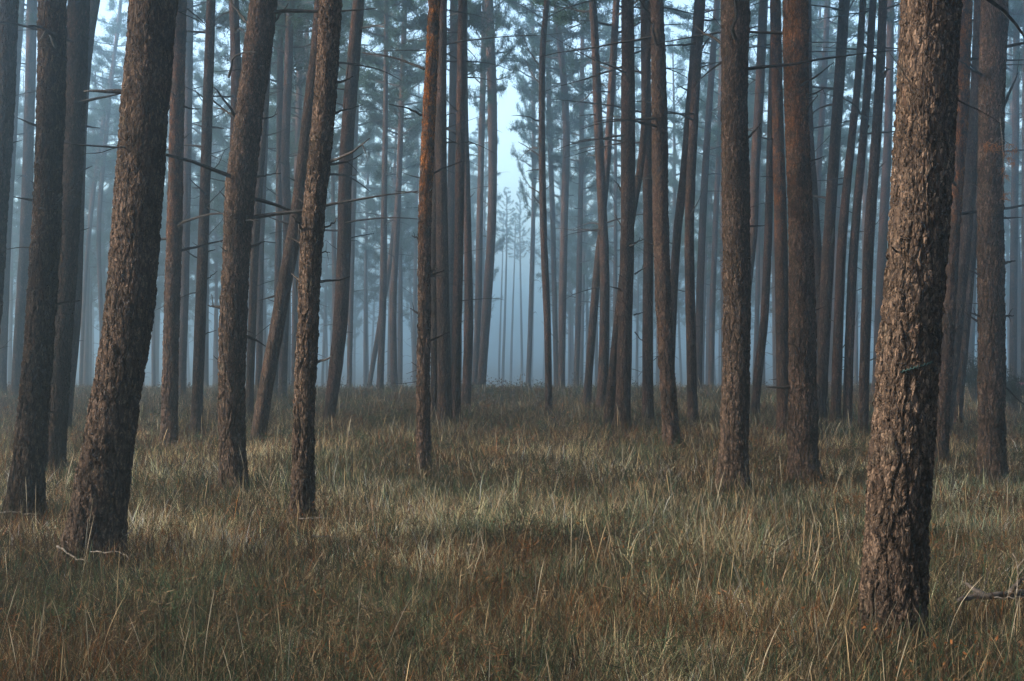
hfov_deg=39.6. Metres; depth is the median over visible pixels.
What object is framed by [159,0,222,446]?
pine tree
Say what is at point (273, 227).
pine tree
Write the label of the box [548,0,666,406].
pine tree
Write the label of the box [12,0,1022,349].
sky
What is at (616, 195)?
pine tree
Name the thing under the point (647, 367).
pine tree
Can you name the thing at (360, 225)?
pine tree
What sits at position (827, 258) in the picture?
pine tree
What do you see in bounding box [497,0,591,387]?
pine tree
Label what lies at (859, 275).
pine tree
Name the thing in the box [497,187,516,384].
pine tree
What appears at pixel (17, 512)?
fallen branch
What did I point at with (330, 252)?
pine tree
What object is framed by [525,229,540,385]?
pine tree
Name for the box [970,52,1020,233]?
pine tree
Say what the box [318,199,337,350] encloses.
pine tree
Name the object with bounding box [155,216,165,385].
pine tree
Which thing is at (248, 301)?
pine tree
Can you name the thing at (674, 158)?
pine tree
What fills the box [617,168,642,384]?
pine tree
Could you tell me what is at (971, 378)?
bush
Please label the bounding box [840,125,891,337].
pine tree
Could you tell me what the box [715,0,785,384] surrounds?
pine tree
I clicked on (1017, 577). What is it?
fallen branch
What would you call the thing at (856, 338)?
pine tree
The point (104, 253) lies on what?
pine tree
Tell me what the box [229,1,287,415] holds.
pine tree
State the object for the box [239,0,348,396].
pine tree
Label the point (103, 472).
pine tree
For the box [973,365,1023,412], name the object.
bush
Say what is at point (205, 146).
pine tree
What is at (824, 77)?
pine tree
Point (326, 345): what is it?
pine tree
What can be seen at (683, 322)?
pine tree
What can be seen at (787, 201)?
pine tree
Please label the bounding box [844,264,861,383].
pine tree
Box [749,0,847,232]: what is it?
pine tree
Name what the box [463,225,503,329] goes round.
pine tree
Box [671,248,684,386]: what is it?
pine tree
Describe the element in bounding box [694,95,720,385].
pine tree
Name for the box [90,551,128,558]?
fallen branch
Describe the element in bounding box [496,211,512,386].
pine tree
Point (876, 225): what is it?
pine tree
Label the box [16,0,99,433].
pine tree
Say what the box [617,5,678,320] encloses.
pine tree
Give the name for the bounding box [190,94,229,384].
pine tree
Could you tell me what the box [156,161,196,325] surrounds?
pine tree
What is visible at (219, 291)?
pine tree
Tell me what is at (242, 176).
pine tree
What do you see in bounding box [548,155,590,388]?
pine tree
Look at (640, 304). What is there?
pine tree
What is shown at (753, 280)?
pine tree
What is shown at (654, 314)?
pine tree
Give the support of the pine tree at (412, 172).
on the ground at (516, 366)
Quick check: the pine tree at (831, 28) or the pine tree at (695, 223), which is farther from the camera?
the pine tree at (695, 223)
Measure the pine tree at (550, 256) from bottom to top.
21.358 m
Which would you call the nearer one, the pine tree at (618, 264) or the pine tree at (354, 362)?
the pine tree at (618, 264)
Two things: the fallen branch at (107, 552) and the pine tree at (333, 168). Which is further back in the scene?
the pine tree at (333, 168)
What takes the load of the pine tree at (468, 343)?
on the ground at (516, 366)
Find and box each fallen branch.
[0,511,39,514]
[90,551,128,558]
[300,517,335,519]
[957,576,1023,601]
[994,596,1023,598]
[1006,553,1023,603]
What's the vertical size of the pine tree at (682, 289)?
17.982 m
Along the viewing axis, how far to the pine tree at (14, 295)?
99.56 m
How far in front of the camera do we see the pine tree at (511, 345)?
155.70 m
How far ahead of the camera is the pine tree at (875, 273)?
159.33 m
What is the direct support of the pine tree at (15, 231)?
on the ground at (516, 366)
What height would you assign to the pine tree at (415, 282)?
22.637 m
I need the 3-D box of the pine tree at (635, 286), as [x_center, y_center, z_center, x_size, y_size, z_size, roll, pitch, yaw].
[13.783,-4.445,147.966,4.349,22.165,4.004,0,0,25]
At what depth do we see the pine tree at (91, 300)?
99.16 m
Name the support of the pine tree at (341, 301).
on the ground at (516, 366)
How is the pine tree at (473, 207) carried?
on the ground at (516, 366)
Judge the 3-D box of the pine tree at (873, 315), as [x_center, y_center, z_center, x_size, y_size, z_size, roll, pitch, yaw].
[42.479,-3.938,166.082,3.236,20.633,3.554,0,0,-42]
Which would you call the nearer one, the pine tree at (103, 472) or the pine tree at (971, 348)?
the pine tree at (103, 472)
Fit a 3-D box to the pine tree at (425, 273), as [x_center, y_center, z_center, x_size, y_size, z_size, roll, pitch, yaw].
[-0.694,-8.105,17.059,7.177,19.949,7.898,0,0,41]
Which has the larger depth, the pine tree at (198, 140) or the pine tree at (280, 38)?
the pine tree at (198, 140)
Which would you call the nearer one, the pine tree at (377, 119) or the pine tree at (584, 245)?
the pine tree at (377, 119)
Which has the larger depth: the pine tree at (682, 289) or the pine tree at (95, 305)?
the pine tree at (682, 289)
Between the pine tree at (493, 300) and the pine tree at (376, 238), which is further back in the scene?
the pine tree at (493, 300)
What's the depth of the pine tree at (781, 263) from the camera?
23.34 m
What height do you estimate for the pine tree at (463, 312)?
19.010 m
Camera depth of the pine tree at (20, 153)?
66.37 m
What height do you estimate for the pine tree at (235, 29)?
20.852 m
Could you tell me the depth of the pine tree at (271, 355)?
21.79 m
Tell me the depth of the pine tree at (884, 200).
39.92 m
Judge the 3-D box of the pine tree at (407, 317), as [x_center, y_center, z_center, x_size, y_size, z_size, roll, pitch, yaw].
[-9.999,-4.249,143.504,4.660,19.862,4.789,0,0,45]
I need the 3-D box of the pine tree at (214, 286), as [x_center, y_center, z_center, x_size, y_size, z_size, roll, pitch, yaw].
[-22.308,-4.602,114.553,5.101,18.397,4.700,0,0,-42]
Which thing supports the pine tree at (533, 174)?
on the ground at (516, 366)
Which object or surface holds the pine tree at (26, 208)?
on the ground at (516, 366)
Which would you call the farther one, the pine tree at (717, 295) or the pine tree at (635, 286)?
the pine tree at (635, 286)
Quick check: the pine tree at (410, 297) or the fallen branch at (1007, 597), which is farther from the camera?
the pine tree at (410, 297)
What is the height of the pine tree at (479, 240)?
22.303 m
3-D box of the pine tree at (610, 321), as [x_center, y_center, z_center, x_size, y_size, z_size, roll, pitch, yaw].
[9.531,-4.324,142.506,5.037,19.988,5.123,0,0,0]
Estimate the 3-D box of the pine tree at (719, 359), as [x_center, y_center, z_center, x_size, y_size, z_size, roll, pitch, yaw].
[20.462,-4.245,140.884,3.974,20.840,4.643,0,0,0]
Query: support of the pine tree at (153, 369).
on the ground at (516, 366)
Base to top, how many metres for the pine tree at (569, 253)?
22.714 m
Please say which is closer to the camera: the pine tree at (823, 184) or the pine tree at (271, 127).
the pine tree at (271, 127)
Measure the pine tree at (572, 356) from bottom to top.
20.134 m
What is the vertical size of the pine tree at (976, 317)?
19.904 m
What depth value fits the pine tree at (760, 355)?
28.28 m
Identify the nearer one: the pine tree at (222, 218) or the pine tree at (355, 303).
the pine tree at (222, 218)
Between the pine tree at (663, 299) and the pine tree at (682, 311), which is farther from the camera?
the pine tree at (682, 311)
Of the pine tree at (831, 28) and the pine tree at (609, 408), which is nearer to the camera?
the pine tree at (609, 408)
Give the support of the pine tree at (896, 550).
on the ground at (516, 366)
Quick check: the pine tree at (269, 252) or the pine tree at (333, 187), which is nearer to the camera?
the pine tree at (333, 187)
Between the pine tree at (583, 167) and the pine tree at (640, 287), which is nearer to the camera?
the pine tree at (583, 167)
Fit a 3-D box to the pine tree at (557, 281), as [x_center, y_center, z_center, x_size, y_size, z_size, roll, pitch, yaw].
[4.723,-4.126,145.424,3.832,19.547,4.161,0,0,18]
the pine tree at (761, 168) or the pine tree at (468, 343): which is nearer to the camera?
the pine tree at (468, 343)
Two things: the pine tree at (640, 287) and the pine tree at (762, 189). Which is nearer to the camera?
the pine tree at (762, 189)
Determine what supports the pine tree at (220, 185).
on the ground at (516, 366)
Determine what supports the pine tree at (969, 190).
on the ground at (516, 366)
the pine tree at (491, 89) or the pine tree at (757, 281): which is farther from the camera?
the pine tree at (757, 281)
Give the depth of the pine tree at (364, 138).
59.94 m
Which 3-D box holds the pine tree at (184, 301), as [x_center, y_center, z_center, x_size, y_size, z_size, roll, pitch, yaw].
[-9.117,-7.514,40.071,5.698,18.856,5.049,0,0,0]
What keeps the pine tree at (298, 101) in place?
on the ground at (516, 366)
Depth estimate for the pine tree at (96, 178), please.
69.89 m
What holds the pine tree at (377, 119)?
on the ground at (516, 366)
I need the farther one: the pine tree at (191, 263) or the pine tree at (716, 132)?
the pine tree at (191, 263)
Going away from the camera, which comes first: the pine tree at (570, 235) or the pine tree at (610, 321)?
the pine tree at (570, 235)
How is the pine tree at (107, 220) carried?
on the ground at (516, 366)
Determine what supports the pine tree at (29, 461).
on the ground at (516, 366)
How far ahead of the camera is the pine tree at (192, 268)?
108.32 m
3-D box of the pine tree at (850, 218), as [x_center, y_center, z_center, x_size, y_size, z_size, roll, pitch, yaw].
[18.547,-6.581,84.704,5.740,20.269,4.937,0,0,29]
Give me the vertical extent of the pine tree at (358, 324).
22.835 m
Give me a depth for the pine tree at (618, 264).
126.67 m
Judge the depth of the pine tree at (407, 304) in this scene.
154.66 m
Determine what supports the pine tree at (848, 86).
on the ground at (516, 366)
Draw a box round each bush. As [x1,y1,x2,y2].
[965,347,977,400]
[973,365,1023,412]
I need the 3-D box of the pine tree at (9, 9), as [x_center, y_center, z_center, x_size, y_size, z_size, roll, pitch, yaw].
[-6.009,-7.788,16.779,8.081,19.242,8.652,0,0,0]
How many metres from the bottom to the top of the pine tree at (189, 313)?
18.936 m
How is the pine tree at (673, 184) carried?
on the ground at (516, 366)
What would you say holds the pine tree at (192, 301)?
on the ground at (516, 366)
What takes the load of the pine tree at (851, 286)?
on the ground at (516, 366)
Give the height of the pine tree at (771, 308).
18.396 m
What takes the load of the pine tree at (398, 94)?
on the ground at (516, 366)
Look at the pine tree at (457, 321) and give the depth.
26.58 m
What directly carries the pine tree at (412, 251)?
on the ground at (516, 366)
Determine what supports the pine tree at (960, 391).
on the ground at (516, 366)
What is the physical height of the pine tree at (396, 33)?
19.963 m
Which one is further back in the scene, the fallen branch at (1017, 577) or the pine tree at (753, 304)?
the pine tree at (753, 304)
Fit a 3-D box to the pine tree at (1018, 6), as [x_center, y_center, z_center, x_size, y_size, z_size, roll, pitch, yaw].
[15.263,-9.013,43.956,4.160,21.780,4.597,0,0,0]
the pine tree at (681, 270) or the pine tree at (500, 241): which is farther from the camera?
the pine tree at (500, 241)
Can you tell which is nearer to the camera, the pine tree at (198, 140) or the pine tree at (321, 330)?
the pine tree at (198, 140)
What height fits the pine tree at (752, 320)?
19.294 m
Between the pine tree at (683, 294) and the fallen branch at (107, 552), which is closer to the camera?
the fallen branch at (107, 552)
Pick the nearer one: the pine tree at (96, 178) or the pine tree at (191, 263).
the pine tree at (96, 178)
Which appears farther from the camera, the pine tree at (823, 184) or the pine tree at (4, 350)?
the pine tree at (823, 184)
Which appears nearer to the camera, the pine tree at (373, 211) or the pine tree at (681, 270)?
the pine tree at (373, 211)
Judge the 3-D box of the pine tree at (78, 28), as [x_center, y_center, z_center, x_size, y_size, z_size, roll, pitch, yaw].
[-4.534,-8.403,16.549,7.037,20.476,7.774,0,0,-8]
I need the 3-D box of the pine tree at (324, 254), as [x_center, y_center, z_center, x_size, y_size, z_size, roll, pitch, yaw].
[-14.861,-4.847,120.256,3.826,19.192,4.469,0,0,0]
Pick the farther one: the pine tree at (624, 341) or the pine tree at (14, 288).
the pine tree at (14, 288)
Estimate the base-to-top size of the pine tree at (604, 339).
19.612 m
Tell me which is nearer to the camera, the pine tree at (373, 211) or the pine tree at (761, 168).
the pine tree at (761, 168)
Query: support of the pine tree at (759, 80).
on the ground at (516, 366)
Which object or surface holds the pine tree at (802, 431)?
on the ground at (516, 366)
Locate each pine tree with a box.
[0,0,21,348]
[0,0,37,394]
[0,0,80,526]
[0,0,119,475]
[7,252,16,386]
[8,105,34,385]
[8,190,20,325]
[10,0,37,397]
[12,10,37,231]
[12,114,33,336]
[13,55,36,263]
[14,79,23,198]
[14,165,21,183]
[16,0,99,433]
[50,0,206,568]
[64,0,418,492]
[79,13,125,385]
[79,179,108,341]
[82,101,113,385]
[83,64,113,386]
[83,100,117,356]
[84,70,116,377]
[85,0,128,338]
[86,55,123,245]
[88,177,113,309]
[92,229,108,296]
[92,231,106,382]
[124,0,233,432]
[143,215,163,385]
[151,120,168,387]
[155,109,197,358]
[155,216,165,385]
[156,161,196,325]
[157,218,165,387]
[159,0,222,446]
[159,94,199,272]
[163,45,220,385]
[166,0,229,396]
[168,0,230,386]
[180,168,199,308]
[186,0,350,394]
[187,211,196,383]
[188,170,219,319]
[188,271,212,322]
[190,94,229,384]
[190,98,229,315]
[193,0,275,347]
[194,0,279,342]
[194,143,225,385]
[209,238,222,305]
[212,139,275,238]
[223,0,313,393]
[223,1,366,327]
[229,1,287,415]
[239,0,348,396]
[245,211,273,384]
[248,103,282,364]
[249,0,399,443]
[264,53,302,387]
[264,81,292,377]
[264,169,275,315]
[264,180,291,341]
[264,184,274,344]
[267,0,336,363]
[267,0,371,384]
[269,0,347,357]
[270,0,437,420]
[286,0,369,528]
[309,6,365,326]
[315,240,330,385]
[317,205,337,387]
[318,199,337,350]
[319,175,337,387]
[321,181,358,311]
[323,188,358,386]
[332,1,404,387]
[336,21,420,387]
[337,0,448,387]
[339,0,425,388]
[342,261,363,372]
[345,189,369,386]
[353,217,364,386]
[354,135,390,381]
[355,99,388,386]
[355,246,387,364]
[356,130,405,345]
[357,0,449,387]
[357,153,417,370]
[362,0,462,474]
[364,0,565,425]
[364,36,421,385]
[386,236,411,372]
[387,52,425,386]
[397,0,497,345]
[397,170,418,375]
[402,87,447,371]
[402,202,418,336]
[403,0,502,422]
[403,54,511,419]
[403,225,417,383]
[447,13,497,405]
[447,151,487,372]
[447,159,486,383]
[462,88,505,319]
[462,256,474,334]
[463,159,495,371]
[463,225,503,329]
[467,0,518,386]
[467,0,530,387]
[469,118,500,316]
[494,0,621,386]
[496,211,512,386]
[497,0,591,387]
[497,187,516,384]
[502,217,525,385]
[509,186,530,384]
[510,3,556,385]
[513,0,555,412]
[516,0,640,386]
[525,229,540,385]
[527,152,577,380]
[529,0,670,408]
[536,60,585,338]
[537,222,549,384]
[539,217,575,323]
[540,0,648,430]
[540,0,682,447]
[546,202,550,313]
[547,176,595,385]
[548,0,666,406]
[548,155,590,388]
[550,0,680,424]
[555,104,612,384]
[555,107,620,365]
[569,0,666,361]
[569,105,620,386]
[569,194,595,330]
[588,201,619,359]
[590,229,619,312]
[607,137,641,337]
[608,205,642,376]
[613,0,715,423]
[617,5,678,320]
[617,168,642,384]
[632,250,656,375]
[633,194,655,359]
[634,267,655,383]
[635,0,719,421]
[635,125,684,307]
[639,0,750,374]
[639,210,672,386]
[645,0,833,484]
[653,198,684,382]
[653,244,684,312]
[664,0,758,390]
[665,16,703,360]
[666,0,783,386]
[668,60,719,383]
[669,112,702,280]
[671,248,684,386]
[677,231,696,354]
[689,0,897,493]
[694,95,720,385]
[695,31,766,360]
[695,183,720,385]
[695,246,719,337]
[696,1,766,384]
[705,197,720,386]
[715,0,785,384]
[717,221,754,305]
[748,0,782,290]
[748,61,786,386]
[749,0,772,416]
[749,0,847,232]
[749,18,788,385]
[750,269,755,354]
[751,117,771,365]
[751,266,771,382]
[753,0,857,423]
[753,172,772,369]
[754,159,772,357]
[759,0,857,433]
[761,72,815,306]
[766,0,876,362]
[785,1,851,373]
[808,0,883,417]
[809,0,973,427]
[812,0,875,425]
[812,3,884,383]
[812,63,826,236]
[815,65,867,253]
[822,101,890,384]
[822,179,848,295]
[824,0,897,328]
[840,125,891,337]
[840,195,861,315]
[843,208,861,335]
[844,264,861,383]
[846,0,900,255]
[852,0,1023,650]
[854,0,900,397]
[857,0,899,432]
[857,228,875,383]
[858,185,889,343]
[861,242,877,353]
[872,0,1023,434]
[872,217,878,307]
[891,17,1023,427]
[934,0,1023,463]
[951,0,1023,483]
[966,6,1021,384]
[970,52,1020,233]
[971,0,1022,381]
[972,0,1023,390]
[975,265,977,363]
[1004,4,1022,267]
[1004,5,1022,379]
[1004,123,1021,375]
[1005,29,1021,216]
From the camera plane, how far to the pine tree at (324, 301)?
122.88 m
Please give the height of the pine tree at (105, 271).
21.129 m
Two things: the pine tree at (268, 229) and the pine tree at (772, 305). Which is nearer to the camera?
the pine tree at (268, 229)
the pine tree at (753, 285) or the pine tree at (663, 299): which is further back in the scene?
the pine tree at (753, 285)
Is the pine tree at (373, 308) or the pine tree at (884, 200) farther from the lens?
the pine tree at (373, 308)
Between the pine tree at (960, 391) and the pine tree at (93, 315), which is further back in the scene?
the pine tree at (93, 315)
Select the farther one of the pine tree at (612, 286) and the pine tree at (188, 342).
the pine tree at (188, 342)
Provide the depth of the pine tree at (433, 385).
26.59 m
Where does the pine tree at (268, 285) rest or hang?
on the ground at (516, 366)
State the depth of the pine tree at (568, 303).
114.62 m
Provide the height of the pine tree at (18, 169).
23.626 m
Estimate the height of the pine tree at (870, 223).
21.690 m
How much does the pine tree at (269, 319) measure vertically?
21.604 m
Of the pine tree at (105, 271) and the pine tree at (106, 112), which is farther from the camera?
the pine tree at (105, 271)
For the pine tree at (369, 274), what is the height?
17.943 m
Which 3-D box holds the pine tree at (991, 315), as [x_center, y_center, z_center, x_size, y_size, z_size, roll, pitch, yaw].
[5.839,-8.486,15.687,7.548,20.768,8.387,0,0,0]
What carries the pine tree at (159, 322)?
on the ground at (516, 366)
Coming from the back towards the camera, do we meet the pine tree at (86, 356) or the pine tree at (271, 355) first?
the pine tree at (86, 356)
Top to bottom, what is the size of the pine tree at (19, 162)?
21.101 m
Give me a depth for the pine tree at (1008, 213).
71.46 m
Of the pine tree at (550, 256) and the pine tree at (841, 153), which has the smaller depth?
the pine tree at (841, 153)
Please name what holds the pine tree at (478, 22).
on the ground at (516, 366)
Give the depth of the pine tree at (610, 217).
104.34 m
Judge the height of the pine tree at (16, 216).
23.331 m
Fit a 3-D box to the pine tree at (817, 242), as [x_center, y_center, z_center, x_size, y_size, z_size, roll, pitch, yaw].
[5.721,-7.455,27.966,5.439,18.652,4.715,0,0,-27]
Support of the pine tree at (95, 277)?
on the ground at (516, 366)
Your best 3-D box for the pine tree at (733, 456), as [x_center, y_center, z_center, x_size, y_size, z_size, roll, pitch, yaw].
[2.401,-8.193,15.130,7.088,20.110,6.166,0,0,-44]
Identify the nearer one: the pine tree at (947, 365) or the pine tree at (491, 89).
the pine tree at (947, 365)
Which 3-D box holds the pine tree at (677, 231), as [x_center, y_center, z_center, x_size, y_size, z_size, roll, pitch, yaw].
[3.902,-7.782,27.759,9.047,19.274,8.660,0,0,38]
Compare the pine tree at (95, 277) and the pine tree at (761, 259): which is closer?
the pine tree at (761, 259)
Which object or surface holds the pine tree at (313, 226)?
on the ground at (516, 366)
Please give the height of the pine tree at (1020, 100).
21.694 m
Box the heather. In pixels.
[0,373,1023,680]
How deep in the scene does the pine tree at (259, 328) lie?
42.95 m
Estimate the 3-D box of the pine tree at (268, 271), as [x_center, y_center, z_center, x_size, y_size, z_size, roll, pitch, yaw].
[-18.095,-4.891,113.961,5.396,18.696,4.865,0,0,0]
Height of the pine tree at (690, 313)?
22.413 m
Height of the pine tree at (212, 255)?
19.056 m
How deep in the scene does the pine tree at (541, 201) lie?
30.25 m
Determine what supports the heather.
on the ground at (516, 366)
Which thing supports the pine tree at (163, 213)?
on the ground at (516, 366)
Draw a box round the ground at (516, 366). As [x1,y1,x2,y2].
[0,350,1023,680]
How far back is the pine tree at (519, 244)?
144.14 m
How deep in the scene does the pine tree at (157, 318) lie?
108.93 m
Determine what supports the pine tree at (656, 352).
on the ground at (516, 366)
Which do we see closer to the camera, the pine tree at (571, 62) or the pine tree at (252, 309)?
the pine tree at (252, 309)
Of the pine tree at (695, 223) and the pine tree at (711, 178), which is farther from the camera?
the pine tree at (695, 223)
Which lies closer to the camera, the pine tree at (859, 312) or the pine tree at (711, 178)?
the pine tree at (711, 178)
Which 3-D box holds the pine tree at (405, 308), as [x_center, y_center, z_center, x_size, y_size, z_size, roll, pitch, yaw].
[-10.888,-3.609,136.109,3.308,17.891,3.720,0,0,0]
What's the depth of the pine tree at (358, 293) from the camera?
107.11 m
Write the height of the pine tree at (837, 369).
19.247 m
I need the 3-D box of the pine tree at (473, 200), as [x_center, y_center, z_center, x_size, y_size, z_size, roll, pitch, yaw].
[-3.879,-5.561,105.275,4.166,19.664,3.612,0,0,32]
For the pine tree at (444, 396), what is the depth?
26.06 m
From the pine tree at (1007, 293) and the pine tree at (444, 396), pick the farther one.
the pine tree at (1007, 293)
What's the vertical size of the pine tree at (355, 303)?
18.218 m
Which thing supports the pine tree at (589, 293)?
on the ground at (516, 366)
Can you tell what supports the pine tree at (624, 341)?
on the ground at (516, 366)
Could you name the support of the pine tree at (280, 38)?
on the ground at (516, 366)
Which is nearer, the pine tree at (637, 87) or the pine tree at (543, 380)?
the pine tree at (637, 87)
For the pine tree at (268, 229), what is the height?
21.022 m
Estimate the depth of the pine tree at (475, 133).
96.90 m
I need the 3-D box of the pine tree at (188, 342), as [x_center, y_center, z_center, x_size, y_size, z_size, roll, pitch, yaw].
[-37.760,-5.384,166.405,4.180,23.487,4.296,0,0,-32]
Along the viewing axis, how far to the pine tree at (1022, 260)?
41.97 m
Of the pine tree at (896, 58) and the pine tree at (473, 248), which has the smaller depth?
the pine tree at (896, 58)
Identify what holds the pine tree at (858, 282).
on the ground at (516, 366)
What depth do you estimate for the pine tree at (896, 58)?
59.69 m
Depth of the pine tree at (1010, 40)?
64.60 m
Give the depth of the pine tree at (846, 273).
111.38 m
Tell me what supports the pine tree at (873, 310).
on the ground at (516, 366)
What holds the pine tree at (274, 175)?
on the ground at (516, 366)
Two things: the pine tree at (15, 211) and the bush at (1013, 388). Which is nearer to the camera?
the bush at (1013, 388)
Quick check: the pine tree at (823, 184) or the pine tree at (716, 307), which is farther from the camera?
the pine tree at (716, 307)
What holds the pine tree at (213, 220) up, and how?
on the ground at (516, 366)
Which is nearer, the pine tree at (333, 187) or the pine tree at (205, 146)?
the pine tree at (205, 146)
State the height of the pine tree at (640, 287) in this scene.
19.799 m
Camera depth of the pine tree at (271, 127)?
60.39 m
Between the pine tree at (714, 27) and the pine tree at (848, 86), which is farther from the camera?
the pine tree at (848, 86)
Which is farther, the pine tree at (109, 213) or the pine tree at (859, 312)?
the pine tree at (859, 312)

